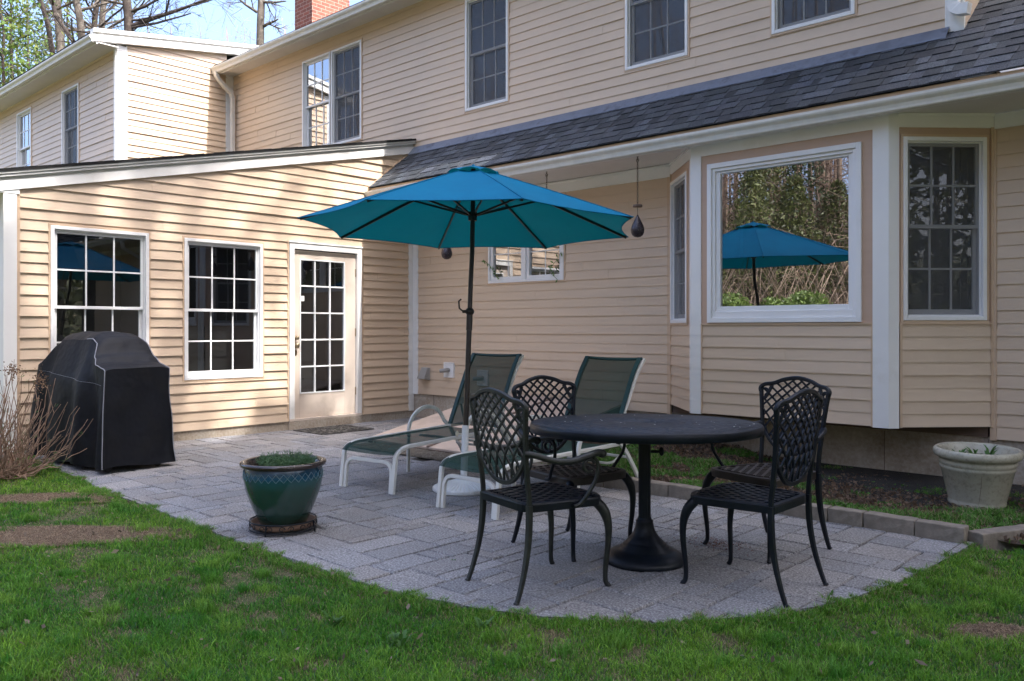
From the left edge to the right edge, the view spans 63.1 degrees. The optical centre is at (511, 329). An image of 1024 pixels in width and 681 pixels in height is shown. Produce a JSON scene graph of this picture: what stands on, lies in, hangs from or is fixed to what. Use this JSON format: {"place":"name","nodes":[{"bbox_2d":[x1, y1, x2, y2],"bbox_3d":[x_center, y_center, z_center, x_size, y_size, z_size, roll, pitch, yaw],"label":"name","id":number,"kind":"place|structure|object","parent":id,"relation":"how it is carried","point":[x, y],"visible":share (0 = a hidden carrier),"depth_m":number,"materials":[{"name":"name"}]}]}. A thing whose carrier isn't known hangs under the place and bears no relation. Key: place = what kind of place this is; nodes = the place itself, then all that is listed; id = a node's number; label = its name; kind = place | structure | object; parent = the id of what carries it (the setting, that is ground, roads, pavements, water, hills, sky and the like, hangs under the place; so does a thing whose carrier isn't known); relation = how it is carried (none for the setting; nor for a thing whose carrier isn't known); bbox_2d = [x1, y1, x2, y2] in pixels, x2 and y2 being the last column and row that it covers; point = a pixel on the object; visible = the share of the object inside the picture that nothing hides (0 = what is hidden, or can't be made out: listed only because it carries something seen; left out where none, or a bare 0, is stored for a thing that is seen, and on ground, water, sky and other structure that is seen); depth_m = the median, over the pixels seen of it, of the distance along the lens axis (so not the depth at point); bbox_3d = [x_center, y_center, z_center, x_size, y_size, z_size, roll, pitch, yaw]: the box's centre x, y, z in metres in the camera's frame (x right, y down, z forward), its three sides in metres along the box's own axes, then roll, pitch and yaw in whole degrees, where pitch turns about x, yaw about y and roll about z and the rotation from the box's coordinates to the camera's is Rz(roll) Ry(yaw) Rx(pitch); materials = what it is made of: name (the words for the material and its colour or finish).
{"place":"outdoors","nodes":[
{"label":"outdoors","id":0,"kind":"place"},
{"bbox_2d":[0,0,362,81],"label":"sky","id":1,"kind":"structure","parent":0,"point":[247,14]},
{"bbox_2d":[400,448,509,470],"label":"gravel stones","id":2,"kind":"object","parent":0,"point":[419,452],"visible":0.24,"depth_m":8.04,"materials":[{"name":"grey gravel"}]},
{"bbox_2d":[35,417,973,624],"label":"patio","id":3,"kind":"structure","parent":0,"point":[403,537],"depth_m":4.80,"materials":[{"name":"grey stone"}]},
{"bbox_2d":[27,331,175,472],"bbox_3d":[-3.756,0.619,7.636,1.436,1.202,0.722,0,0,39],"label":"covered grill","id":4,"kind":"object","parent":3,"relation":"on","point":[114,386],"visible":0.96,"depth_m":7.28,"materials":[{"name":"black fabric"}]},
{"bbox_2d":[249,513,316,536],"bbox_3d":[-1.392,1.184,5.084,0.405,0.069,0.405,0,0,43],"label":"pot stand","id":5,"kind":"object","parent":3,"relation":"on","point":[256,525],"visible":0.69,"depth_m":4.93,"materials":[{"name":"wood"}]},
{"bbox_2d":[239,454,325,524],"bbox_3d":[-1.392,0.991,5.084,0.512,0.390,0.512,0,0,43],"label":"glazed pot","id":6,"kind":"object","parent":5,"relation":"on","point":[282,495],"visible":0.82,"depth_m":4.91,"materials":[{"name":"ceramic"}]},
{"bbox_2d":[255,449,320,465],"bbox_3d":[-1.368,0.801,5.092,0.393,0.165,0.400,0,0,43],"label":"feathery plant","id":7,"kind":"object","parent":6,"relation":"in","point":[269,459],"visible":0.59,"depth_m":5.03,"materials":[{"name":"green plant"}]},
{"bbox_2d":[293,424,373,434],"bbox_3d":[-2.150,1.209,10.074,0.600,0.016,0.750,0,0,43],"label":"doormat","id":8,"kind":"object","parent":3,"relation":"on","point":[325,430],"visible":1,"depth_m":10.01,"materials":[{"name":"fabric"}]},
{"bbox_2d":[339,353,523,494],"bbox_3d":[-0.616,0.724,6.992,0.640,1.008,1.682,0,0,36],"label":"sun lounger","id":9,"kind":"object","parent":3,"relation":"on","point":[497,371],"visible":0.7,"depth_m":7.22,"materials":[{"name":"paint"}]},
{"bbox_2d":[432,425,490,495],"bbox_3d":[-0.367,0.976,6.321,0.470,0.488,0.470,0,0,43],"label":"umbrella base","id":10,"kind":"object","parent":3,"relation":"on","point":[457,487],"visible":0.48,"depth_m":6.22,"materials":[{"name":"white plastic"}]},
{"bbox_2d":[297,164,633,424],"bbox_3d":[-0.310,-0.237,6.558,2.469,2.119,2.470,0,0,-39],"label":"patio umbrella","id":11,"kind":"object","parent":10,"relation":"in","point":[473,206],"visible":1,"depth_m":6.87,"materials":[{"name":"blue fabric"}]},
{"bbox_2d":[123,449,845,650],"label":"patio litter","id":12,"kind":"object","parent":3,"relation":"on","point":[587,562],"visible":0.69,"depth_m":4.74,"materials":[{"name":"brown plant"}]},
{"bbox_2d":[400,443,610,471],"bbox_3d":[0.002,1.214,8.756,2.380,0.001,2.460,0,0,43],"label":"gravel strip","id":13,"kind":"object","parent":3,"relation":"on","point":[542,462],"depth_m":7.77,"materials":[{"name":"grey gravel"}]},
{"bbox_2d":[374,394,602,453],"bbox_3d":[-0.168,1.004,9.066,1.990,0.432,1.994,0,0,43],"label":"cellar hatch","id":14,"kind":"object","parent":13,"relation":"on","point":[451,446],"visible":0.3,"depth_m":9.16,"materials":[{"name":"wood"}]},
{"bbox_2d":[374,394,549,448],"bbox_3d":[-0.535,0.999,9.406,0.989,0.399,1.992,0,0,43],"label":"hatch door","id":15,"kind":"structure","parent":14,"relation":"in","point":[435,419],"depth_m":9.37,"materials":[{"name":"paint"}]},
{"bbox_2d":[428,397,568,452],"bbox_3d":[0.201,0.999,8.728,0.989,0.399,1.992,0,0,43],"label":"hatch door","id":16,"kind":"structure","parent":14,"relation":"in","point":[451,446],"depth_m":8.44,"materials":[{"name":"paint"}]},
{"bbox_2d":[465,387,611,605],"bbox_3d":[0.117,0.747,4.009,0.539,0.953,0.580,0,0,-33],"label":"garden armchair","id":17,"kind":"object","parent":3,"relation":"on","point":[529,498],"visible":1,"depth_m":3.89,"materials":[{"name":"metal"}]},
{"bbox_2d":[532,463,547,466],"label":"edging block","id":18,"kind":"structure","parent":3,"relation":"on","point":[535,464],"depth_m":6.97,"materials":[{"name":"concrete"}]},
{"bbox_2d":[436,356,645,519],"bbox_3d":[0.264,0.724,6.130,0.640,1.008,1.682,0,0,43],"label":"sun lounger","id":19,"kind":"object","parent":3,"relation":"on","point":[605,385],"visible":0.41,"depth_m":6.46,"materials":[{"name":"plastic"}]},
{"bbox_2d":[511,375,635,561],"bbox_3d":[0.334,0.747,4.717,0.580,0.953,0.539,0,0,-40],"label":"garden armchair","id":20,"kind":"object","parent":3,"relation":"on","point":[574,475],"visible":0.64,"depth_m":4.73,"materials":[{"name":"metal"}]},
{"bbox_2d":[604,477,637,490],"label":"edging block","id":21,"kind":"structure","parent":3,"relation":"on","point":[618,484],"depth_m":6.38,"materials":[{"name":"concrete"}]},
{"bbox_2d":[530,413,763,571],"bbox_3d":[0.699,0.849,4.399,1.210,0.742,1.210,0,0,43],"label":"garden table","id":22,"kind":"object","parent":3,"relation":"on","point":[643,547],"visible":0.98,"depth_m":4.26,"materials":[{"name":"metal"}]},
{"bbox_2d":[634,479,673,496],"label":"edging block","id":23,"kind":"structure","parent":3,"relation":"on","point":[659,488],"depth_m":6.13,"materials":[{"name":"concrete"}]},
{"bbox_2d":[668,483,701,499],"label":"edging block","id":24,"kind":"structure","parent":3,"relation":"on","point":[680,491],"depth_m":6.01,"materials":[{"name":"concrete"}]},
{"bbox_2d":[679,388,828,607],"bbox_3d":[1.162,0.747,3.993,0.539,0.953,0.510,0,0,43],"label":"garden armchair","id":25,"kind":"object","parent":3,"relation":"on","point":[771,501],"visible":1,"depth_m":3.88,"materials":[{"name":"metal"}]},
{"bbox_2d":[702,376,831,563],"bbox_3d":[1.433,0.747,4.678,0.539,0.953,0.580,0,0,-33],"label":"garden armchair","id":26,"kind":"object","parent":3,"relation":"on","point":[759,473],"visible":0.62,"depth_m":4.69,"materials":[{"name":"metal"}]},
{"bbox_2d":[784,503,832,521],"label":"edging block","id":27,"kind":"structure","parent":3,"relation":"on","point":[799,511],"depth_m":5.38,"materials":[{"name":"concrete"}]},
{"bbox_2d":[828,506,867,526],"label":"edging block","id":28,"kind":"structure","parent":3,"relation":"on","point":[852,517],"depth_m":5.21,"materials":[{"name":"concrete"}]},
{"bbox_2d":[864,511,918,535],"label":"edging block","id":29,"kind":"structure","parent":3,"relation":"on","point":[888,522],"depth_m":5.03,"materials":[{"name":"concrete"}]},
{"bbox_2d":[915,519,968,543],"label":"edging block","id":30,"kind":"structure","parent":3,"relation":"on","point":[942,531],"depth_m":4.83,"materials":[{"name":"concrete"}]},
{"bbox_2d":[0,460,1023,680],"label":"ground","id":31,"kind":"structure","parent":0,"point":[243,598],"depth_m":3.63,"materials":[{"name":"green plant"}]},
{"bbox_2d":[0,32,47,82],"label":"leafy tree","id":32,"kind":"object","parent":31,"relation":"on","point":[16,58],"visible":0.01,"depth_m":47.95,"materials":[{"name":"green plant"}]},
{"bbox_2d":[0,0,88,86],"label":"leafy tree","id":33,"kind":"object","parent":31,"relation":"on","point":[3,69],"visible":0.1,"depth_m":35.92,"materials":[{"name":"green plant"}]},
{"bbox_2d":[0,0,90,79],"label":"leafy tree","id":34,"kind":"object","parent":31,"relation":"on","point":[7,14],"visible":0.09,"depth_m":38.96,"materials":[{"name":"green plant"}]},
{"bbox_2d":[0,359,92,479],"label":"dried hydrangea","id":35,"kind":"object","parent":31,"relation":"on","point":[13,467],"visible":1,"depth_m":6.96,"materials":[{"name":"plant"}]},
{"bbox_2d":[0,2,106,77],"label":"leafy tree","id":36,"kind":"object","parent":31,"relation":"on","point":[38,55],"visible":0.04,"depth_m":52.28,"materials":[{"name":"green plant"}]},
{"bbox_2d":[0,0,131,82],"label":"leafy tree","id":37,"kind":"object","parent":31,"relation":"on","point":[27,50],"visible":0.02,"depth_m":41.79,"materials":[{"name":"green plant"}]},
{"bbox_2d":[33,0,109,54],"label":"bare tree","id":38,"kind":"object","parent":31,"relation":"on","point":[49,36],"visible":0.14,"depth_m":29.95,"materials":[{"name":"brown plant"}]},
{"bbox_2d":[0,0,162,76],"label":"leafy tree","id":39,"kind":"object","parent":31,"relation":"on","point":[66,26],"visible":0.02,"depth_m":49.87,"materials":[{"name":"green plant"}]},
{"bbox_2d":[8,0,157,62],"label":"bare tree","id":40,"kind":"object","parent":31,"relation":"on","point":[78,9],"visible":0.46,"depth_m":28.87,"materials":[{"name":"plant"}]},
{"bbox_2d":[54,0,148,38],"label":"bare tree","id":41,"kind":"object","parent":31,"relation":"on","point":[103,18],"visible":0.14,"depth_m":32.87,"materials":[{"name":"brown plant"}]},
{"bbox_2d":[27,0,182,41],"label":"bare tree","id":42,"kind":"object","parent":31,"relation":"on","point":[58,19],"visible":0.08,"depth_m":27.96,"materials":[{"name":"brown plant"}]},
{"bbox_2d":[48,0,186,33],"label":"bare tree","id":43,"kind":"object","parent":31,"relation":"on","point":[93,18],"visible":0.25,"depth_m":29.18,"materials":[{"name":"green plant"}]},
{"bbox_2d":[54,0,180,51],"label":"bare tree","id":44,"kind":"object","parent":31,"relation":"on","point":[60,44],"visible":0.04,"depth_m":32.91,"materials":[{"name":"brown plant"}]},
{"bbox_2d":[67,0,240,37],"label":"bare tree","id":45,"kind":"object","parent":31,"relation":"on","point":[129,24],"visible":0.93,"depth_m":26.78,"materials":[{"name":"brown plant"}]},
{"bbox_2d":[191,1,232,39],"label":"bare tree","id":46,"kind":"object","parent":31,"relation":"on","point":[213,24],"visible":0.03,"depth_m":39.89,"materials":[{"name":"brown plant"}]},
{"bbox_2d":[178,8,294,43],"bbox_3d":[-10.632,-8.063,38.727,7.633,16.640,8.783,0,0,-6],"label":"bare tree","id":47,"kind":"object","parent":31,"relation":"on","point":[246,28],"visible":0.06,"depth_m":36.01,"materials":[{"name":"brown plant"}]},
{"bbox_2d":[196,3,285,43],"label":"bare tree","id":48,"kind":"object","parent":31,"relation":"on","point":[241,29],"visible":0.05,"depth_m":42.94,"materials":[{"name":"brown plant"}]},
{"bbox_2d":[222,0,293,44],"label":"bare tree","id":49,"kind":"object","parent":31,"relation":"on","point":[260,12],"visible":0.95,"depth_m":26.90,"materials":[{"name":"brown plant"}]},
{"bbox_2d":[322,610,343,626],"bbox_3d":[-0.740,1.201,3.465,0.113,0.057,0.080,0,0,43],"label":"weed","id":50,"kind":"object","parent":31,"relation":"on","point":[337,620],"visible":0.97,"depth_m":3.46,"materials":[{"name":"green plant"}]},
{"bbox_2d":[388,629,412,646],"bbox_3d":[-0.438,1.204,3.255,0.107,0.053,0.076,0,0,11],"label":"weed","id":51,"kind":"object","parent":31,"relation":"on","point":[393,636],"visible":1,"depth_m":3.25,"materials":[{"name":"green plant"}]},
{"bbox_2d":[474,616,493,628],"bbox_3d":[-0.117,1.210,3.428,0.085,0.040,0.076,0,0,3],"label":"weed","id":52,"kind":"object","parent":31,"relation":"on","point":[480,623],"visible":0.88,"depth_m":3.44,"materials":[{"name":"green plant"}]},
{"bbox_2d":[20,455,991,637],"bbox_3d":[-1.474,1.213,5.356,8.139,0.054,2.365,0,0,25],"label":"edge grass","id":53,"kind":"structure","parent":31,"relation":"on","point":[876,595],"depth_m":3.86,"materials":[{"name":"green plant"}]},
{"bbox_2d":[0,477,1015,680],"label":"dead leaves","id":54,"kind":"object","parent":31,"relation":"on","point":[421,634],"visible":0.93,"depth_m":3.44,"materials":[{"name":"brown plant"}]},
{"bbox_2d":[0,0,1023,484],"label":"house","id":55,"kind":"structure","parent":31,"relation":"on","point":[828,192],"depth_m":8.93,"materials":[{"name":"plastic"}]},
{"bbox_2d":[16,106,31,166],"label":"window","id":56,"kind":"structure","parent":55,"relation":"in","point":[24,117],"depth_m":16.45,"materials":[{"name":"white glass"}]},
{"bbox_2d":[61,82,79,163],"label":"window","id":57,"kind":"structure","parent":55,"relation":"in","point":[70,151],"depth_m":14.74,"materials":[{"name":"glass"}]},
{"bbox_2d":[48,223,150,353],"bbox_3d":[-4.410,-0.227,8.710,0.656,1.615,1.000,0,0,43],"label":"window","id":58,"kind":"structure","parent":55,"relation":"in","point":[99,278],"depth_m":8.90,"materials":[{"name":"white plastic"}]},
{"bbox_2d":[182,236,263,381],"bbox_3d":[-3.496,-0.221,9.701,0.656,1.602,0.995,0,0,43],"label":"window","id":59,"kind":"structure","parent":55,"relation":"in","point":[223,280],"depth_m":9.94,"materials":[{"name":"white plastic"}]},
{"bbox_2d":[302,50,330,146],"bbox_3d":[-3.051,-3.545,13.142,0.805,1.510,0.101,0,0,43],"label":"window","id":60,"kind":"structure","parent":55,"relation":"in","point":[323,56],"depth_m":13.29,"materials":[{"name":"white plastic"}]},
{"bbox_2d":[289,241,362,419],"bbox_3d":[-2.570,0.026,10.719,0.717,2.188,1.102,0,0,43],"label":"door","id":61,"kind":"structure","parent":55,"relation":"in","point":[325,288],"depth_m":10.83,"materials":[{"name":"white paint"}]},
{"bbox_2d":[331,38,362,143],"bbox_3d":[-2.475,-3.545,12.612,0.800,1.510,0.101,0,0,43],"label":"window","id":62,"kind":"structure","parent":55,"relation":"in","point":[346,59],"depth_m":12.60,"materials":[{"name":"grey glass"}]},
{"bbox_2d":[441,248,451,258],"bbox_3d":[-0.787,-1.275,10.069,0.133,0.869,0.133,0,0,43],"label":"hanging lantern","id":63,"kind":"object","parent":55,"relation":"hanging from","point":[446,253],"visible":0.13,"depth_m":10.02,"materials":[{"name":"metal"}]},
{"bbox_2d":[464,0,509,113],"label":"window","id":64,"kind":"structure","parent":55,"relation":"in","point":[486,22],"depth_m":10.61,"materials":[{"name":"grey glass"}]},
{"bbox_2d":[482,260,498,278],"bbox_3d":[-0.271,-0.750,10.488,0.314,0.264,0.019,0,0,43],"label":"vine sprig","id":65,"kind":"object","parent":55,"relation":"attached to","point":[490,268],"visible":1,"depth_m":10.48,"materials":[{"name":"green plant"}]},
{"bbox_2d":[487,192,565,284],"bbox_3d":[0.170,-1.077,10.156,1.270,1.045,0.074,0,0,43],"label":"window","id":66,"kind":"structure","parent":55,"relation":"in","point":[526,277],"depth_m":10.12,"materials":[{"name":"white plastic"}]},
{"bbox_2d":[547,253,561,281],"bbox_3d":[0.504,-0.721,9.775,0.231,0.361,0.018,0,0,43],"label":"vine sprig","id":67,"kind":"object","parent":55,"relation":"attached to","point":[550,267],"visible":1,"depth_m":9.79,"materials":[{"name":"green plant"}]},
{"bbox_2d":[631,157,643,237],"bbox_3d":[1.234,-1.310,8.204,0.133,0.820,0.133,0,0,43],"label":"hanging lantern","id":68,"kind":"object","parent":55,"relation":"hanging from","point":[637,228],"visible":0.99,"depth_m":8.17,"materials":[{"name":"metal"}]},
{"bbox_2d":[624,0,689,72],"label":"window","id":69,"kind":"structure","parent":55,"relation":"in","point":[656,32],"depth_m":8.90,"materials":[{"name":"glass"}]},
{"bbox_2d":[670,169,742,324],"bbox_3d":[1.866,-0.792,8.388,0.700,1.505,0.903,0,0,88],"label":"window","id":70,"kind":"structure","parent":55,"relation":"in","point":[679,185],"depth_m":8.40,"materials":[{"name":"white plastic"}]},
{"bbox_2d":[707,142,861,322],"bbox_3d":[2.513,-0.794,7.481,1.408,1.472,0.550,0,0,43],"label":"picture window","id":71,"kind":"structure","parent":55,"relation":"in","point":[802,210],"depth_m":7.69,"materials":[{"name":"glass"}]},
{"bbox_2d":[770,0,857,36],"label":"window","id":72,"kind":"structure","parent":55,"relation":"in","point":[786,16],"depth_m":7.78,"materials":[{"name":"grey glass"}]},
{"bbox_2d":[900,134,988,322],"bbox_3d":[3.464,-0.805,6.720,0.490,1.510,0.618,0,0,51],"label":"window","id":73,"kind":"structure","parent":55,"relation":"in","point":[944,178],"depth_m":6.71,"materials":[{"name":"grey glass"}]},
{"bbox_2d":[0,492,1023,643],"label":"dry thatch","id":74,"kind":"object","parent":31,"relation":"on","point":[40,535],"visible":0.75,"depth_m":5.00,"materials":[{"name":"brown plant"}]},
{"bbox_2d":[351,458,1023,622],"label":"soil","id":75,"kind":"structure","parent":31,"relation":"on","point":[932,481],"depth_m":6.70,"materials":[{"name":"brown soil"}]},
{"bbox_2d":[589,482,603,487],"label":"edging block","id":76,"kind":"structure","parent":75,"relation":"on","point":[601,484],"depth_m":6.48,"materials":[{"name":"concrete"}]},
{"bbox_2d":[968,526,1020,550],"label":"edging block","id":77,"kind":"structure","parent":31,"relation":"on","point":[989,537],"depth_m":4.78,"materials":[{"name":"concrete"}]},
{"bbox_2d":[548,443,1023,544],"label":"planting bed","id":78,"kind":"object","parent":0,"point":[745,460],"visible":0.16,"depth_m":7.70,"materials":[{"name":"soil"}]},
{"bbox_2d":[540,444,1023,543],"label":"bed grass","id":79,"kind":"structure","parent":78,"relation":"on","point":[956,516],"depth_m":5.80,"materials":[{"name":"green plant"}]},
{"bbox_2d":[933,442,1023,508],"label":"planter","id":80,"kind":"object","parent":78,"relation":"on","point":[977,480],"visible":0.86,"depth_m":5.72,"materials":[{"name":"grey plastic"}]},
{"bbox_2d":[966,446,981,453],"bbox_3d":[3.201,0.863,5.803,0.118,0.085,0.142,0,0,12],"label":"seedling","id":81,"kind":"object","parent":80,"relation":"in","point":[970,451],"visible":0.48,"depth_m":5.83,"materials":[{"name":"green plant"}]},
{"bbox_2d":[982,445,996,454],"bbox_3d":[3.330,0.850,5.799,0.111,0.110,0.148,0,0,-36],"label":"seedling","id":82,"kind":"object","parent":80,"relation":"in","point":[992,452],"visible":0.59,"depth_m":5.81,"materials":[{"name":"green plant"}]},
{"bbox_2d":[1007,524,1023,548],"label":"edging block","id":83,"kind":"structure","parent":78,"relation":"on","point":[1020,527],"depth_m":4.88,"materials":[{"name":"concrete"}]}
]}

